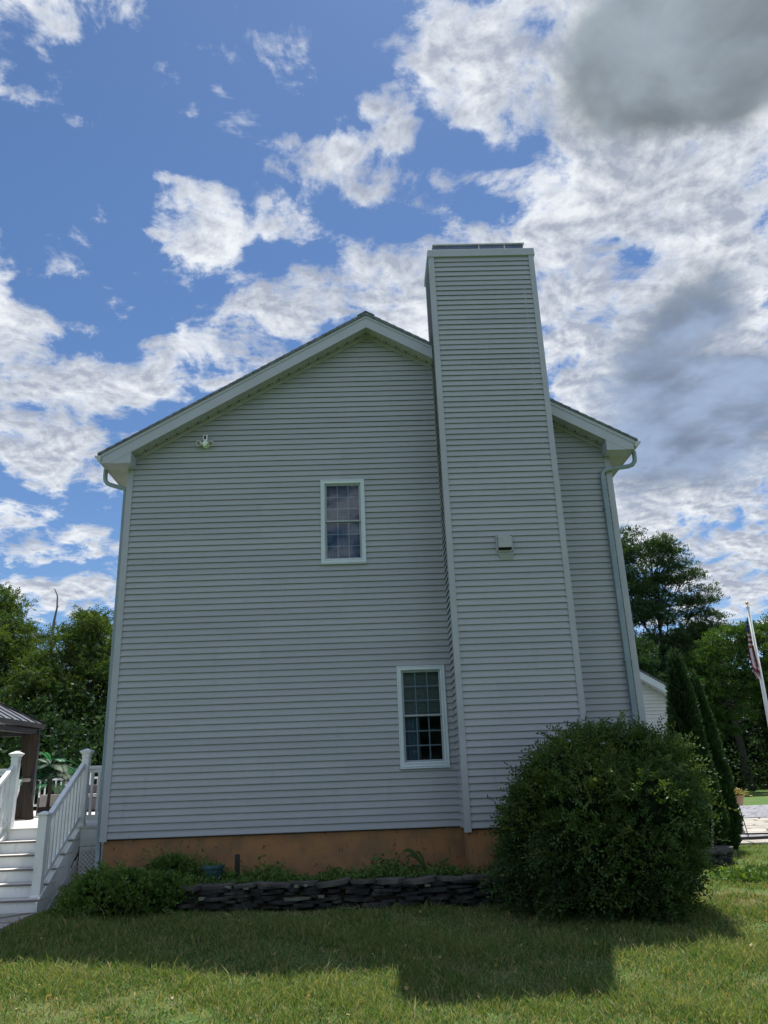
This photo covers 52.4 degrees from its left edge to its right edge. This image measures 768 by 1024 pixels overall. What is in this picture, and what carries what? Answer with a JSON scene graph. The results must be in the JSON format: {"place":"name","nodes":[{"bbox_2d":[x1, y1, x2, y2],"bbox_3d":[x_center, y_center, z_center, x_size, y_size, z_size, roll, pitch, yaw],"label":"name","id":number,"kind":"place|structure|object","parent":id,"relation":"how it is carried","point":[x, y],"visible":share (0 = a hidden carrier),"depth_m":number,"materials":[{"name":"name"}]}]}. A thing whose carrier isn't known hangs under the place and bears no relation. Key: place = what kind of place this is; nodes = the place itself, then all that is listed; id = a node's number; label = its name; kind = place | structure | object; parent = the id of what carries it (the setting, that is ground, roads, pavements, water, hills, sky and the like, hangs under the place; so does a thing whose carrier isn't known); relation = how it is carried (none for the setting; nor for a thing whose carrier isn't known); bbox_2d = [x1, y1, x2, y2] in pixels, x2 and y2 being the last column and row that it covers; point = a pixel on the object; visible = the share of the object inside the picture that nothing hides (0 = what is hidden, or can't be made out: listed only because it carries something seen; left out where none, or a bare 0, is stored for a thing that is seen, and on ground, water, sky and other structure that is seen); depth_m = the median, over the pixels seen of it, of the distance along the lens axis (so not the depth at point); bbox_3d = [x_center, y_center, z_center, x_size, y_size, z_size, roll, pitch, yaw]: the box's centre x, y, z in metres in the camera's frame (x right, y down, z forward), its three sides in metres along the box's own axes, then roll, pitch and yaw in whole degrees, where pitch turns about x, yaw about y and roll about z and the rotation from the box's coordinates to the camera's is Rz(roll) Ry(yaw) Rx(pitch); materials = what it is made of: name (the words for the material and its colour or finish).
{"place":"outdoors","nodes":[
{"label":"outdoors","id":0,"kind":"place"},
{"bbox_2d":[0,912,35,931],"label":"path","id":1,"kind":"structure","parent":0,"point":[3,921],"depth_m":10.23,"materials":[{"name":"grey concrete"}]},
{"bbox_2d":[116,841,209,878],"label":"weeds","id":2,"kind":"object","parent":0,"point":[197,868],"visible":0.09,"depth_m":11.22,"materials":[{"name":"green plant"}]},
{"bbox_2d":[0,788,767,1023],"bbox_3d":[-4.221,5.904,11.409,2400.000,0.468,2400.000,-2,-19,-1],"label":"lawn","id":3,"kind":"structure","parent":0,"point":[760,797],"depth_m":7.91,"materials":[{"name":"plant"}]},
{"bbox_2d":[0,582,57,679],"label":"deciduous tree","id":4,"kind":"object","parent":3,"relation":"on","point":[11,605],"visible":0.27,"depth_m":42.04,"materials":[{"name":"green plant"}]},
{"bbox_2d":[0,609,60,764],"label":"deciduous tree","id":5,"kind":"object","parent":3,"relation":"on","point":[12,627],"visible":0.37,"depth_m":38.51,"materials":[{"name":"green plant"}]},
{"bbox_2d":[4,641,56,715],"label":"deciduous tree","id":6,"kind":"object","parent":3,"relation":"on","point":[38,650],"depth_m":42.50,"materials":[{"name":"green plant"}]},
{"bbox_2d":[0,646,89,768],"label":"deciduous tree","id":7,"kind":"object","parent":3,"relation":"on","point":[45,667],"visible":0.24,"depth_m":35.58,"materials":[{"name":"green plant"}]},
{"bbox_2d":[18,710,81,786],"bbox_3d":[-14.024,10.871,32.516,3.142,5.096,3.384,7,-21,-25],"label":"deciduous tree","id":8,"kind":"object","parent":3,"relation":"on","point":[53,724],"visible":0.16,"depth_m":32.46,"materials":[{"name":"green plant"}]},
{"bbox_2d":[0,748,103,913],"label":"deck","id":9,"kind":"structure","parent":3,"relation":"on","point":[62,830],"depth_m":11.91,"materials":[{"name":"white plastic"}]},
{"bbox_2d":[0,703,45,819],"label":"gazebo","id":10,"kind":"object","parent":9,"relation":"on","point":[27,731],"visible":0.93,"depth_m":16.11,"materials":[{"name":"wood"}]},
{"bbox_2d":[37,807,50,815],"bbox_3d":[-7.712,6.854,17.852,0.345,0.200,0.345,-2,-19,-1],"label":"palm planter","id":11,"kind":"object","parent":9,"relation":"on","point":[40,809],"visible":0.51,"depth_m":17.71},
{"bbox_2d":[19,748,77,806],"bbox_3d":[-7.703,6.130,17.981,1.349,1.316,1.427,-20,-26,41],"label":"potted palm","id":12,"kind":"object","parent":11,"relation":"on","point":[55,769],"visible":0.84,"depth_m":18.00,"materials":[{"name":"green plant"}]},
{"bbox_2d":[36,794,59,815],"bbox_3d":[-7.889,7.052,18.812,0.720,0.460,0.650,-2,-19,-1],"label":"outdoor armchair","id":13,"kind":"object","parent":9,"relation":"on","point":[41,800],"visible":0.28,"depth_m":18.54,"materials":[{"name":"wicker"}]},
{"bbox_2d":[54,784,100,810],"bbox_3d":[-7.347,7.508,20.514,2.900,0.660,0.950,-2,-19,-1],"label":"wicker sofa","id":14,"kind":"object","parent":9,"relation":"on","point":[94,797],"visible":0.02,"depth_m":20.56,"materials":[{"name":"brown wicker"}]},
{"bbox_2d":[0,636,109,810],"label":"undergrowth","id":15,"kind":"object","parent":3,"relation":"on","point":[6,757],"visible":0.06,"depth_m":31.03,"materials":[{"name":"green plant"}]},
{"bbox_2d":[28,588,86,729],"bbox_3d":[-15.809,9.185,37.485,3.533,11.412,0.419,-3,-19,3],"label":"dead tree","id":16,"kind":"object","parent":3,"relation":"on","point":[55,614],"visible":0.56,"depth_m":38.83,"materials":[{"name":"grey plant"}]},
{"bbox_2d":[20,604,113,761],"bbox_3d":[-13.811,9.546,36.818,5.916,10.564,5.867,3,-19,-14],"label":"deciduous tree","id":17,"kind":"object","parent":3,"relation":"on","point":[94,621],"visible":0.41,"depth_m":36.80,"materials":[{"name":"green plant"}]},
{"bbox_2d":[44,609,111,745],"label":"deciduous tree","id":18,"kind":"object","parent":3,"relation":"on","point":[66,668],"visible":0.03,"depth_m":43.58,"materials":[{"name":"green plant"}]},
{"bbox_2d":[57,859,126,894],"bbox_3d":[-4.067,5.415,11.126,1.188,0.866,0.994,-2,-19,-1],"label":"shrub","id":19,"kind":"object","parent":3,"relation":"on","point":[88,871],"visible":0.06,"depth_m":11.15,"materials":[{"name":"green plant"}]},
{"bbox_2d":[80,720,104,772],"bbox_3d":[-11.383,10.835,33.011,3.525,5.308,3.273,-8,-20,17],"label":"deciduous tree","id":20,"kind":"object","parent":3,"relation":"on","point":[102,726],"visible":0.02,"depth_m":32.77,"materials":[{"name":"green plant"}]},
{"bbox_2d":[94,679,108,715],"bbox_3d":[-11.585,10.312,39.458,5.926,10.671,5.976,-4,-19,6],"label":"deciduous tree","id":21,"kind":"object","parent":3,"relation":"on","point":[103,690],"depth_m":38.59,"materials":[{"name":"green plant"}]},
{"bbox_2d":[47,860,179,922],"bbox_3d":[-3.593,5.229,10.499,1.807,1.000,1.380,-2,-19,-1],"label":"shrub","id":22,"kind":"object","parent":3,"relation":"on","point":[112,892],"visible":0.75,"depth_m":10.26,"materials":[{"name":"green plant"}]},
{"bbox_2d":[138,869,199,912],"bbox_3d":[-2.926,5.238,10.645,1.127,0.692,0.823,-2,-19,-1],"label":"shrub","id":23,"kind":"object","parent":3,"relation":"on","point":[178,880],"visible":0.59,"depth_m":10.51,"materials":[{"name":"green plant"}]},
{"bbox_2d":[174,873,540,909],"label":"stone wall","id":24,"kind":"structure","parent":3,"relation":"on","point":[210,894],"depth_m":10.54,"materials":[{"name":"stone"}]},
{"bbox_2d":[201,861,227,880],"bbox_3d":[-2.417,5.111,11.063,0.388,0.300,0.349,-2,-19,-1],"label":"teal pot","id":25,"kind":"object","parent":24,"relation":"on","point":[211,868],"visible":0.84,"depth_m":10.96,"materials":[{"name":"green ceramic"}]},
{"bbox_2d":[334,964,381,978],"bbox_3d":[-0.253,4.567,7.731,0.664,0.105,0.582,-2,-19,-1],"label":"tall grass tuft","id":26,"kind":"object","parent":3,"relation":"on","point":[358,971],"visible":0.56,"depth_m":7.75,"materials":[{"name":"green plant"}]},
{"bbox_2d":[176,881,540,911],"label":"bed soil","id":27,"kind":"structure","parent":3,"relation":"on","point":[259,908],"depth_m":10.63,"materials":[{"name":"brown soil"}]},
{"bbox_2d":[142,840,216,880],"bbox_3d":[-2.964,5.178,11.374,1.130,0.740,0.844,-2,-19,-1],"label":"weed bush","id":28,"kind":"object","parent":27,"relation":"on","point":[172,861],"visible":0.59,"depth_m":11.24,"materials":[{"name":"green plant"}]},
{"bbox_2d":[234,854,241,878],"bbox_3d":[-2.085,5.130,11.179,0.102,0.415,0.065,-2,-19,-1],"label":"black post","id":29,"kind":"object","parent":27,"relation":"on","point":[237,862],"visible":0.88,"depth_m":11.18,"materials":[{"name":"plastic"}]},
{"bbox_2d":[186,850,506,886],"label":"weeds","id":30,"kind":"object","parent":27,"relation":"on","point":[248,875],"visible":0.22,"depth_m":11.05,"materials":[{"name":"green plant"}]},
{"bbox_2d":[399,848,426,871],"bbox_3d":[0.417,5.062,11.240,0.429,0.397,0.035,1,-19,-9],"label":"strap leaf plant","id":31,"kind":"object","parent":27,"relation":"on","point":[413,854],"visible":0.88,"depth_m":11.28,"materials":[{"name":"green plant"}]},
{"bbox_2d":[94,243,646,880],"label":"house","id":32,"kind":"structure","parent":3,"relation":"on","point":[372,595],"depth_m":12.85,"materials":[{"name":"white plastic"}]},
{"bbox_2d":[196,435,213,448],"bbox_3d":[-3.157,-1.252,13.777,0.312,0.230,0.151,-2,-19,-1],"label":"floodlight camera","id":33,"kind":"object","parent":32,"relation":"attached to","point":[205,443],"visible":1,"depth_m":13.73,"materials":[{"name":"white plastic"}]},
{"bbox_2d":[320,479,366,564],"bbox_3d":[-0.705,0.180,13.471,0.777,1.527,0.202,-2,-19,-1],"label":"window","id":34,"kind":"structure","parent":32,"relation":"in","point":[343,503],"depth_m":13.49,"materials":[{"name":"clear glass"}]},
{"bbox_2d":[396,665,450,768],"bbox_3d":[0.614,3.256,12.437,0.787,1.579,0.202,-2,-19,-1],"label":"window","id":35,"kind":"structure","parent":32,"relation":"in","point":[421,690],"depth_m":12.48,"materials":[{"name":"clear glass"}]},
{"bbox_2d":[0,904,766,1023],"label":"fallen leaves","id":36,"kind":"object","parent":3,"relation":"on","point":[348,1004],"visible":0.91,"depth_m":7.78,"materials":[{"name":"plant"}]},
{"bbox_2d":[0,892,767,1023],"bbox_3d":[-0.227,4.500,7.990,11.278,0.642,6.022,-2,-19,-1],"label":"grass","id":37,"kind":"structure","parent":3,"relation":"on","point":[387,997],"depth_m":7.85,"materials":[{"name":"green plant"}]},
{"bbox_2d":[0,899,767,1023],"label":"clover","id":38,"kind":"object","parent":3,"relation":"on","point":[430,1011],"visible":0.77,"depth_m":8.00,"materials":[{"name":"green plant"}]},
{"bbox_2d":[477,710,740,927],"bbox_3d":[2.938,4.132,10.389,3.217,2.918,2.778,5,-20,-20],"label":"bush","id":39,"kind":"object","parent":3,"relation":"on","point":[613,825],"visible":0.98,"depth_m":9.74,"materials":[{"name":"green plant"}]},
{"bbox_2d":[634,635,666,696],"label":"deciduous tree","id":40,"kind":"object","parent":3,"relation":"on","point":[644,648],"visible":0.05,"depth_m":49.78,"materials":[{"name":"green plant"}]},
{"bbox_2d":[639,669,667,734],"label":"garage","id":41,"kind":"structure","parent":3,"relation":"on","point":[654,690],"depth_m":23.22,"materials":[{"name":"white plastic"}]},
{"bbox_2d":[643,650,712,700],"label":"deciduous tree","id":42,"kind":"object","parent":3,"relation":"on","point":[662,667],"visible":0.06,"depth_m":54.13,"materials":[{"name":"green plant"}]},
{"bbox_2d":[620,523,750,707],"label":"deciduous tree","id":43,"kind":"object","parent":3,"relation":"on","point":[641,590],"visible":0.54,"depth_m":58.25,"materials":[{"name":"green plant"}]},
{"bbox_2d":[664,645,730,856],"bbox_3d":[6.138,4.818,15.729,1.129,4.274,1.148,-2,-19,-1],"label":"arborvitae","id":44,"kind":"object","parent":3,"relation":"on","point":[682,708],"visible":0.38,"depth_m":15.71,"materials":[{"name":"green plant"}]},
{"bbox_2d":[670,622,745,709],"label":"deciduous tree","id":45,"kind":"object","parent":3,"relation":"on","point":[717,679],"visible":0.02,"depth_m":64.60,"materials":[{"name":"green plant"}]},
{"bbox_2d":[687,667,744,851],"bbox_3d":[7.054,5.432,17.212,1.196,4.007,1.238,-2,-19,-1],"label":"arborvitae","id":46,"kind":"object","parent":3,"relation":"on","point":[720,763],"visible":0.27,"depth_m":16.89,"materials":[{"name":"green plant"}]},
{"bbox_2d":[666,612,767,741],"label":"deciduous tree","id":47,"kind":"object","parent":3,"relation":"on","point":[714,689],"visible":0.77,"depth_m":51.18,"materials":[{"name":"green plant"}]},
{"bbox_2d":[699,844,736,869],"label":"stone wall","id":48,"kind":"structure","parent":3,"relation":"on","point":[724,853],"depth_m":14.12,"materials":[{"name":"stone"}]},
{"bbox_2d":[708,863,744,878],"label":"lime grass","id":49,"kind":"structure","parent":3,"relation":"on","point":[736,866],"depth_m":12.78,"materials":[{"name":"green plant"}]},
{"bbox_2d":[709,690,761,770],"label":"deciduous tree","id":50,"kind":"object","parent":3,"relation":"on","point":[744,735],"visible":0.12,"depth_m":61.39,"materials":[{"name":"green plant"}]},
{"bbox_2d":[704,675,766,749],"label":"deciduous tree","id":51,"kind":"object","parent":3,"relation":"on","point":[750,723],"visible":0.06,"depth_m":67.31,"materials":[{"name":"green plant"}]},
{"bbox_2d":[704,860,767,882],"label":"hosta leaves","id":52,"kind":"object","parent":3,"relation":"on","point":[750,873],"visible":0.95,"depth_m":12.26,"materials":[{"name":"green plant"}]},
{"bbox_2d":[725,682,755,789],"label":"bare trunk","id":53,"kind":"object","parent":3,"relation":"on","point":[740,745],"visible":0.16,"depth_m":57.21,"materials":[{"name":"brown plant"}]},
{"bbox_2d":[716,720,767,790],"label":"undergrowth","id":54,"kind":"object","parent":3,"relation":"on","point":[758,763],"visible":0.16,"depth_m":57.61,"materials":[{"name":"green plant"}]},
{"bbox_2d":[738,651,767,752],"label":"deciduous tree","id":55,"kind":"object","parent":3,"relation":"on","point":[762,719],"visible":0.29,"depth_m":57.64,"materials":[{"name":"green plant"}]},
{"bbox_2d":[0,0,767,755],"label":"sky","id":56,"kind":"structure","parent":0,"point":[194,194],"materials":[{"name":"blue"}]},
{"bbox_2d":[688,842,767,956],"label":"grass","id":57,"kind":"structure","parent":0,"point":[759,852],"depth_m":11.79,"materials":[{"name":"green plant"}]},
{"bbox_2d":[738,805,767,817],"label":"driveway","id":58,"kind":"structure","parent":0,"point":[754,811],"depth_m":30.23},
{"bbox_2d":[739,817,767,845],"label":"patio","id":59,"kind":"structure","parent":0,"point":[756,825],"depth_m":21.90,"materials":[{"name":"beige concrete"}]},
{"bbox_2d":[741,833,767,839],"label":"garden edging","id":60,"kind":"object","parent":59,"relation":"on","point":[754,837],"visible":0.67,"depth_m":18.60,"materials":[{"name":"grey stone"}]},
{"bbox_2d":[741,834,767,836],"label":"bed gravel","id":61,"kind":"structure","parent":59,"relation":"on","point":[754,835],"depth_m":19.51,"materials":[{"name":"grey gravel"}]},
{"bbox_2d":[734,786,752,835],"bbox_3d":[8.857,7.364,19.531,0.786,1.439,0.657,4,-20,-18],"label":"staked planter","id":62,"kind":"object","parent":61,"relation":"on","point":[739,794],"visible":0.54,"depth_m":19.47,"materials":[{"name":"plastic"}]},
{"bbox_2d":[745,602,767,723],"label":"flagpole","id":63,"kind":"object","parent":59,"relation":"on","point":[764,695],"visible":1,"depth_m":24.68,"materials":[{"name":"white metal"}]},
{"bbox_2d":[746,618,760,678],"bbox_3d":[11.700,4.331,24.830,0.214,1.950,0.163,-2,-19,-1],"label":"flag","id":64,"kind":"object","parent":63,"relation":"hanging from","point":[754,662],"visible":1,"depth_m":24.75,"materials":[{"name":"fabric"}]}
]}

